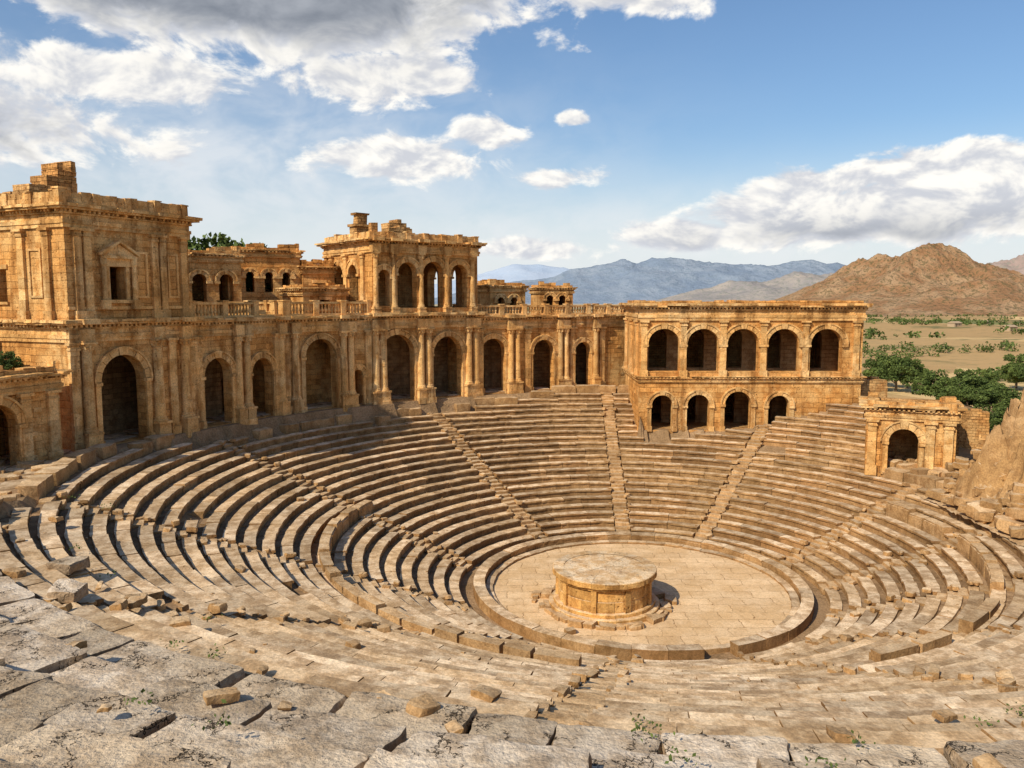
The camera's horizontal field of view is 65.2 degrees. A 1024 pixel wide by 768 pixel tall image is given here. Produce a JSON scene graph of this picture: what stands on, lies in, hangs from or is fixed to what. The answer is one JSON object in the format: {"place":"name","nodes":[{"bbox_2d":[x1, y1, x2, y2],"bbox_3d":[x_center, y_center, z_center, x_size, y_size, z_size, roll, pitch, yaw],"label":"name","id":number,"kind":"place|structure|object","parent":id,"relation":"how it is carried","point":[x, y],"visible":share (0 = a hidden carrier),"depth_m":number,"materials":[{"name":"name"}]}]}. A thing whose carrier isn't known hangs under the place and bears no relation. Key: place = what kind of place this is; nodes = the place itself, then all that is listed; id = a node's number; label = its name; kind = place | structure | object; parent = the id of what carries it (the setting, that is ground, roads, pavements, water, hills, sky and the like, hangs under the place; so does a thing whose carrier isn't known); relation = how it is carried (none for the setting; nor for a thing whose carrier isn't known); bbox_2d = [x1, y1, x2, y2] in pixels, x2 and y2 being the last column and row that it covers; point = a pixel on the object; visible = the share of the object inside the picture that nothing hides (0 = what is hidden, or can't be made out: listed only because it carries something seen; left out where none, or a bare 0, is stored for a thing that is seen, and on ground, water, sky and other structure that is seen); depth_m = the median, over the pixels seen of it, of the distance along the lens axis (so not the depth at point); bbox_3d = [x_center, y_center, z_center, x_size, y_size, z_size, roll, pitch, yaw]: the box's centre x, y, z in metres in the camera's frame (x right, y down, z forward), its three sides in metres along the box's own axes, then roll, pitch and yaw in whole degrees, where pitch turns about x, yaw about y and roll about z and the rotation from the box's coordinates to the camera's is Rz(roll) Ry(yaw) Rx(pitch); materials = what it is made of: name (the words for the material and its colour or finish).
{"place":"outdoors","nodes":[
{"label":"outdoors","id":0,"kind":"place"},
{"bbox_2d":[187,232,252,291],"bbox_3d":[-24.063,-8.089,65.964,8.698,8.848,9.774,-4,7,-35],"label":"broadleaf tree","id":1,"kind":"object","parent":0,"point":[222,240],"visible":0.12,"depth_m":64.52,"materials":[{"name":"green plant"}]},
{"bbox_2d":[0,387,617,488],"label":"terrace paving","id":2,"kind":"structure","parent":0,"point":[119,437],"depth_m":46.63,"materials":[{"name":"stone"}]},
{"bbox_2d":[434,264,568,297],"bbox_3d":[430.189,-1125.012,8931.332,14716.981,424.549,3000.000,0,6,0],"label":"distant mountains","id":3,"kind":"structure","parent":0,"point":[513,272],"depth_m":8616.78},
{"bbox_2d":[0,304,1023,660],"bbox_3d":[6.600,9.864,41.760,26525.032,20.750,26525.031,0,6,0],"label":"ground","id":4,"kind":"structure","parent":0,"point":[972,334],"depth_m":61.61,"materials":[{"name":"beige soil"}]},
{"bbox_2d":[0,361,72,465],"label":"ruined gatehouse","id":5,"kind":"object","parent":4,"relation":"on","point":[30,423],"visible":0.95,"depth_m":37.60,"materials":[{"name":"stone"}]},
{"bbox_2d":[0,351,23,369],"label":"green shrub","id":6,"kind":"object","parent":5,"relation":"on","point":[9,362],"visible":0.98,"depth_m":38.11,"materials":[{"name":"green plant"}]},
{"bbox_2d":[0,161,204,450],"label":"corner tower","id":7,"kind":"structure","parent":4,"relation":"on","point":[94,293],"depth_m":42.02,"materials":[{"name":"stone"}]},
{"bbox_2d":[192,274,203,300],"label":"roof and back wall","id":8,"kind":"structure","parent":4,"relation":"on","point":[197,289],"depth_m":59.06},
{"bbox_2d":[188,246,241,315],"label":"front wall","id":9,"kind":"structure","parent":4,"relation":"on","point":[211,291],"depth_m":55.64,"materials":[{"name":"stone"}]},
{"bbox_2d":[188,252,244,283],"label":"front trim","id":10,"kind":"structure","parent":9,"relation":"attached to","point":[206,257],"depth_m":55.28,"materials":[{"name":"stone"}]},
{"bbox_2d":[219,275,229,300],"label":"side wall","id":11,"kind":"structure","parent":4,"relation":"on","point":[224,289],"depth_m":57.44,"materials":[{"name":"stone"}]},
{"bbox_2d":[189,300,292,429],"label":"arcaded wing","id":12,"kind":"structure","parent":4,"relation":"on","point":[243,366],"depth_m":51.05,"materials":[{"name":"beige stone"}]},
{"bbox_2d":[246,272,270,291],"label":"roof and back wall","id":13,"kind":"structure","parent":4,"relation":"on","point":[268,278],"depth_m":65.08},
{"bbox_2d":[250,242,271,291],"bbox_3d":[-22.056,-8.117,67.800,9.145,7.771,8.197,0,6,0],"label":"broadleaf tree","id":14,"kind":"object","parent":4,"relation":"on","point":[268,286],"visible":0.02,"depth_m":64.97,"materials":[{"name":"green plant"}]},
{"bbox_2d":[231,243,300,301],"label":"front wall","id":15,"kind":"structure","parent":4,"relation":"on","point":[259,264],"depth_m":60.89,"materials":[{"name":"stone"}]},
{"bbox_2d":[231,248,305,278],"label":"front trim","id":16,"kind":"structure","parent":15,"relation":"attached to","point":[272,253],"depth_m":60.70,"materials":[{"name":"stone"}]},
{"bbox_2d":[282,273,287,287],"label":"side wall","id":17,"kind":"structure","parent":4,"relation":"on","point":[285,279],"depth_m":63.67,"materials":[{"name":"stone"}]},
{"bbox_2d":[282,284,299,313],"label":"side wall","id":18,"kind":"structure","parent":4,"relation":"on","point":[293,298],"depth_m":59.42,"materials":[{"name":"stone"}]},
{"bbox_2d":[275,287,301,295],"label":"side trim","id":19,"kind":"structure","parent":18,"relation":"attached to","point":[286,291],"depth_m":59.19,"materials":[{"name":"stone"}]},
{"bbox_2d":[259,300,375,413],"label":"arcaded wing","id":20,"kind":"structure","parent":4,"relation":"on","point":[344,334],"depth_m":57.36,"materials":[{"name":"beige stone"}]},
{"bbox_2d":[300,259,334,284],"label":"front wall","id":21,"kind":"structure","parent":4,"relation":"on","point":[309,278],"depth_m":62.34,"materials":[{"name":"stone"}]},
{"bbox_2d":[298,266,338,282],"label":"front trim","id":22,"kind":"structure","parent":21,"relation":"attached to","point":[315,270],"depth_m":62.27,"materials":[{"name":"stone"}]},
{"bbox_2d":[298,284,345,403],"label":"front wall","id":23,"kind":"structure","parent":4,"relation":"on","point":[318,374],"depth_m":59.57,"materials":[{"name":"stone"}]},
{"bbox_2d":[298,287,351,310],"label":"front trim","id":24,"kind":"structure","parent":23,"relation":"attached to","point":[312,291],"depth_m":59.26,"materials":[{"name":"stone"}]},
{"bbox_2d":[322,283,334,308],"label":"side wall","id":25,"kind":"structure","parent":4,"relation":"on","point":[330,284],"depth_m":61.43,"materials":[{"name":"stone"}]},
{"bbox_2d":[314,212,487,404],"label":"loggia palace","id":26,"kind":"structure","parent":4,"relation":"on","point":[424,348],"depth_m":62.28,"materials":[{"name":"stone"}]},
{"bbox_2d":[0,451,956,529],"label":"scattered ruin stones","id":27,"kind":"object","parent":4,"relation":"on","point":[908,463],"visible":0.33,"depth_m":37.31,"materials":[{"name":"beige stone"}]},
{"bbox_2d":[477,279,486,311],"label":"side wall","id":28,"kind":"structure","parent":4,"relation":"on","point":[482,298],"depth_m":71.67,"materials":[{"name":"stone"}]},
{"bbox_2d":[477,285,491,291],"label":"side trim","id":29,"kind":"structure","parent":28,"relation":"attached to","point":[482,288],"depth_m":70.96,"materials":[{"name":"stone"}]},
{"bbox_2d":[487,279,524,312],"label":"front wall","id":30,"kind":"structure","parent":4,"relation":"on","point":[491,295],"depth_m":70.74,"materials":[{"name":"stone"}]},
{"bbox_2d":[488,285,529,302],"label":"front trim","id":31,"kind":"structure","parent":30,"relation":"attached to","point":[501,288],"depth_m":70.77,"materials":[{"name":"stone"}]},
{"bbox_2d":[0,384,1023,756],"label":"amphitheatre seating","id":32,"kind":"object","parent":4,"relation":"on","point":[796,488],"visible":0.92,"depth_m":37.09,"materials":[{"name":"stone"}]},
{"bbox_2d":[0,555,1023,767],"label":"weathered stone slabs","id":33,"kind":"structure","parent":4,"relation":"on","point":[58,687],"depth_m":12.26,"materials":[{"name":"beige stone"}]},
{"bbox_2d":[2,392,1023,767],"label":"fallen stone rubble","id":34,"kind":"object","parent":4,"relation":"on","point":[424,704],"visible":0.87,"depth_m":23.46,"materials":[{"name":"beige stone"}]},
{"bbox_2d":[531,285,537,312],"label":"side wall","id":35,"kind":"structure","parent":4,"relation":"on","point":[534,299],"depth_m":77.80,"materials":[{"name":"stone"}]},
{"bbox_2d":[528,287,538,312],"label":"side trim","id":36,"kind":"structure","parent":35,"relation":"attached to","point":[533,290],"depth_m":77.25,"materials":[{"name":"stone"}]},
{"bbox_2d":[452,303,625,394],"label":"arcaded wing","id":37,"kind":"structure","parent":4,"relation":"on","point":[523,351],"depth_m":69.28,"materials":[{"name":"beige stone"}]},
{"bbox_2d":[58,493,1023,767],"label":"weeds","id":38,"kind":"object","parent":4,"relation":"on","point":[1020,711],"visible":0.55,"depth_m":12.47,"materials":[{"name":"green plant"}]},
{"bbox_2d":[546,295,551,304],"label":"roof and back wall","id":39,"kind":"structure","parent":4,"relation":"on","point":[549,300],"depth_m":79.13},
{"bbox_2d":[538,281,572,312],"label":"front wall","id":40,"kind":"structure","parent":4,"relation":"on","point":[544,285],"depth_m":75.89,"materials":[{"name":"stone"}]},
{"bbox_2d":[536,287,577,300],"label":"front trim","id":41,"kind":"structure","parent":40,"relation":"attached to","point":[552,291],"depth_m":75.65,"materials":[{"name":"stone"}]},
{"bbox_2d":[556,283,569,304],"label":"side wall","id":42,"kind":"structure","parent":4,"relation":"on","point":[561,299],"depth_m":77.46,"materials":[{"name":"stone"}]},
{"bbox_2d":[619,300,872,433],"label":"arcade hall","id":43,"kind":"structure","parent":4,"relation":"on","point":[718,365],"depth_m":60.75,"materials":[{"name":"stone"}]},
{"bbox_2d":[527,308,1023,380],"bbox_3d":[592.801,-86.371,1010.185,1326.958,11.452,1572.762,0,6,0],"label":"distant trees","id":44,"kind":"object","parent":4,"relation":"on","point":[899,320],"visible":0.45,"depth_m":451.96,"materials":[{"name":"green plant"}]},
{"bbox_2d":[862,361,877,375],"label":"broadleaf tree","id":45,"kind":"object","parent":4,"relation":"on","point":[864,366],"visible":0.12,"depth_m":215.73,"materials":[{"name":"green plant"}]},
{"bbox_2d":[865,376,878,378],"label":"side wall","id":46,"kind":"structure","parent":4,"relation":"on","point":[872,377],"depth_m":63.54,"materials":[{"name":"brown stone"}]},
{"bbox_2d":[860,379,887,397],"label":"front wall","id":47,"kind":"structure","parent":4,"relation":"on","point":[880,386],"depth_m":61.87,"materials":[{"name":"beige stone"}]},
{"bbox_2d":[865,353,897,375],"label":"broadleaf tree","id":48,"kind":"object","parent":4,"relation":"on","point":[869,362],"visible":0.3,"depth_m":204.95,"materials":[{"name":"green plant"}]},
{"bbox_2d":[872,355,919,391],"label":"broadleaf tree","id":49,"kind":"object","parent":4,"relation":"on","point":[902,371],"visible":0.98,"depth_m":188.89,"materials":[{"name":"green plant"}]},
{"bbox_2d":[891,357,926,388],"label":"broadleaf tree","id":50,"kind":"object","parent":4,"relation":"on","point":[915,364],"visible":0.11,"depth_m":200.28,"materials":[{"name":"green plant"}]},
{"bbox_2d":[858,391,967,476],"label":"ruined stone gate","id":51,"kind":"structure","parent":4,"relation":"on","point":[923,432],"depth_m":49.63,"materials":[{"name":"stone"}]},
{"bbox_2d":[911,369,950,396],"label":"broadleaf tree","id":52,"kind":"object","parent":4,"relation":"on","point":[928,379],"visible":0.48,"depth_m":166.43,"materials":[{"name":"green plant"}]},
{"bbox_2d":[929,376,965,397],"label":"broadleaf tree","id":53,"kind":"object","parent":4,"relation":"on","point":[937,386],"visible":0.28,"depth_m":158.25,"materials":[{"name":"green plant"}]},
{"bbox_2d":[947,321,961,326],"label":"farm house","id":54,"kind":"structure","parent":4,"relation":"on","point":[954,324],"depth_m":616.44,"materials":[{"name":"paint"}]},
{"bbox_2d":[937,394,973,406],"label":"green shrub","id":55,"kind":"object","parent":4,"relation":"on","point":[969,403],"visible":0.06,"depth_m":91.56,"materials":[{"name":"green plant"}]},
{"bbox_2d":[955,415,960,456],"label":"front wall","id":56,"kind":"structure","parent":4,"relation":"on","point":[957,441],"depth_m":53.32,"materials":[{"name":"brown stone"}]},
{"bbox_2d":[952,369,981,387],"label":"broadleaf tree","id":57,"kind":"object","parent":4,"relation":"on","point":[963,373],"visible":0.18,"depth_m":170.88,"materials":[{"name":"green plant"}]},
{"bbox_2d":[937,374,997,406],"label":"green shrub","id":58,"kind":"object","parent":4,"relation":"on","point":[974,381],"visible":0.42,"depth_m":88.36,"materials":[{"name":"green plant"}]},
{"bbox_2d":[948,387,989,405],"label":"green shrub","id":59,"kind":"object","parent":4,"relation":"on","point":[964,396],"visible":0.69,"depth_m":78.29,"materials":[{"name":"green plant"}]},
{"bbox_2d":[915,388,1023,545],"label":"rock outcrop","id":60,"kind":"object","parent":4,"relation":"on","point":[985,488],"visible":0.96,"depth_m":42.50,"materials":[{"name":"beige stone"}]},
{"bbox_2d":[959,408,989,449],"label":"front wall","id":61,"kind":"structure","parent":4,"relation":"on","point":[974,423],"depth_m":56.53,"materials":[{"name":"beige stone"}]},
{"bbox_2d":[976,444,983,449],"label":"front wall","id":62,"kind":"structure","parent":4,"relation":"on","point":[979,446],"depth_m":47.22,"materials":[{"name":"beige stone"}]},
{"bbox_2d":[978,434,989,443],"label":"side wall","id":63,"kind":"structure","parent":4,"relation":"on","point":[982,439],"depth_m":47.68,"materials":[{"name":"beige stone"}]},
{"bbox_2d":[968,388,1010,413],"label":"green shrub","id":64,"kind":"object","parent":4,"relation":"on","point":[981,399],"visible":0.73,"depth_m":73.98,"materials":[{"name":"green plant"}]},
{"bbox_2d":[973,382,1006,410],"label":"green shrub","id":65,"kind":"object","parent":4,"relation":"on","point":[996,384],"visible":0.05,"depth_m":91.92,"materials":[{"name":"green plant"}]},
{"bbox_2d":[982,372,999,384],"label":"broadleaf tree","id":66,"kind":"object","parent":4,"relation":"on","point":[989,378],"visible":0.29,"depth_m":190.54,"materials":[{"name":"green plant"}]},
{"bbox_2d":[989,411,1002,432],"bbox_3d":[37.313,3.063,62.732,2.596,1.728,2.919,0,6,0],"label":"green shrub","id":67,"kind":"object","parent":4,"relation":"on","point":[993,420],"visible":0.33,"depth_m":61.96,"materials":[{"name":"green plant"}]},
{"bbox_2d":[990,405,1007,420],"bbox_3d":[39.779,2.763,64.477,2.874,2.105,3.230,-6,8,-43],"label":"green shrub","id":68,"kind":"object","parent":4,"relation":"on","point":[1000,411],"visible":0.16,"depth_m":64.27,"materials":[{"name":"green plant"}]},
{"bbox_2d":[988,386,1021,404],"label":"green shrub","id":69,"kind":"object","parent":4,"relation":"on","point":[1013,393],"visible":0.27,"depth_m":84.13,"materials":[{"name":"green plant"}]},
{"bbox_2d":[993,353,1023,388],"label":"broadleaf tree","id":70,"kind":"object","parent":4,"relation":"on","point":[1004,369],"visible":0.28,"depth_m":210.00,"materials":[{"name":"green plant"}]},
{"bbox_2d":[1001,325,1017,330],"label":"farm house","id":71,"kind":"structure","parent":4,"relation":"on","point":[1012,327],"depth_m":556.65,"materials":[{"name":"paint"}]},
{"bbox_2d":[999,395,1021,406],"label":"green shrub","id":72,"kind":"object","parent":4,"relation":"on","point":[1008,402],"visible":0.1,"depth_m":72.51,"materials":[{"name":"green plant"}]},
{"bbox_2d":[1003,356,1023,383],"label":"broadleaf tree","id":73,"kind":"object","parent":4,"relation":"on","point":[1015,373],"visible":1,"depth_m":202.36,"materials":[{"name":"green plant"}]},
{"bbox_2d":[0,0,1023,283],"label":"sky","id":74,"kind":"structure","parent":0,"point":[569,134],"materials":[{"name":"blue"}]},
{"bbox_2d":[435,257,846,303],"bbox_3d":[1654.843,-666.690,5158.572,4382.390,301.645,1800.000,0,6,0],"label":"blue hills","id":75,"kind":"structure","parent":0,"point":[625,281],"depth_m":4839.53,"materials":[{"name":"blue stone"}]},
{"bbox_2d":[493,544,790,645],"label":"orchestra floor","id":76,"kind":"structure","parent":0,"point":[721,600],"depth_m":40.74,"materials":[{"name":"beige stone"}]},
{"bbox_2d":[531,550,676,630],"bbox_3d":[4.566,9.996,39.486,7.237,2.057,6.514,0,6,0],"label":"round stone altar","id":77,"kind":"object","parent":76,"relation":"on","point":[605,590],"visible":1,"depth_m":37.84,"materials":[{"name":"beige stone"}]},
{"bbox_2d":[654,271,833,301],"bbox_3d":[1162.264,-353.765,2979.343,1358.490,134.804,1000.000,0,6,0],"label":"ridge","id":78,"kind":"structure","parent":0,"point":[784,285],"depth_m":2856.73,"materials":[{"name":"grey stone"}]},
{"bbox_2d":[774,243,1023,316],"bbox_3d":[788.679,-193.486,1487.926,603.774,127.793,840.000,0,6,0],"label":"rocky hill","id":79,"kind":"structure","parent":0,"point":[927,279],"depth_m":1326.21,"materials":[{"name":"brown stone"}]},
{"bbox_2d":[986,254,1023,274],"bbox_3d":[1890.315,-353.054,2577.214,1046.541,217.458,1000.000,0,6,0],"label":"hill","id":80,"kind":"structure","parent":0,"point":[1016,263],"depth_m":2542.92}
]}

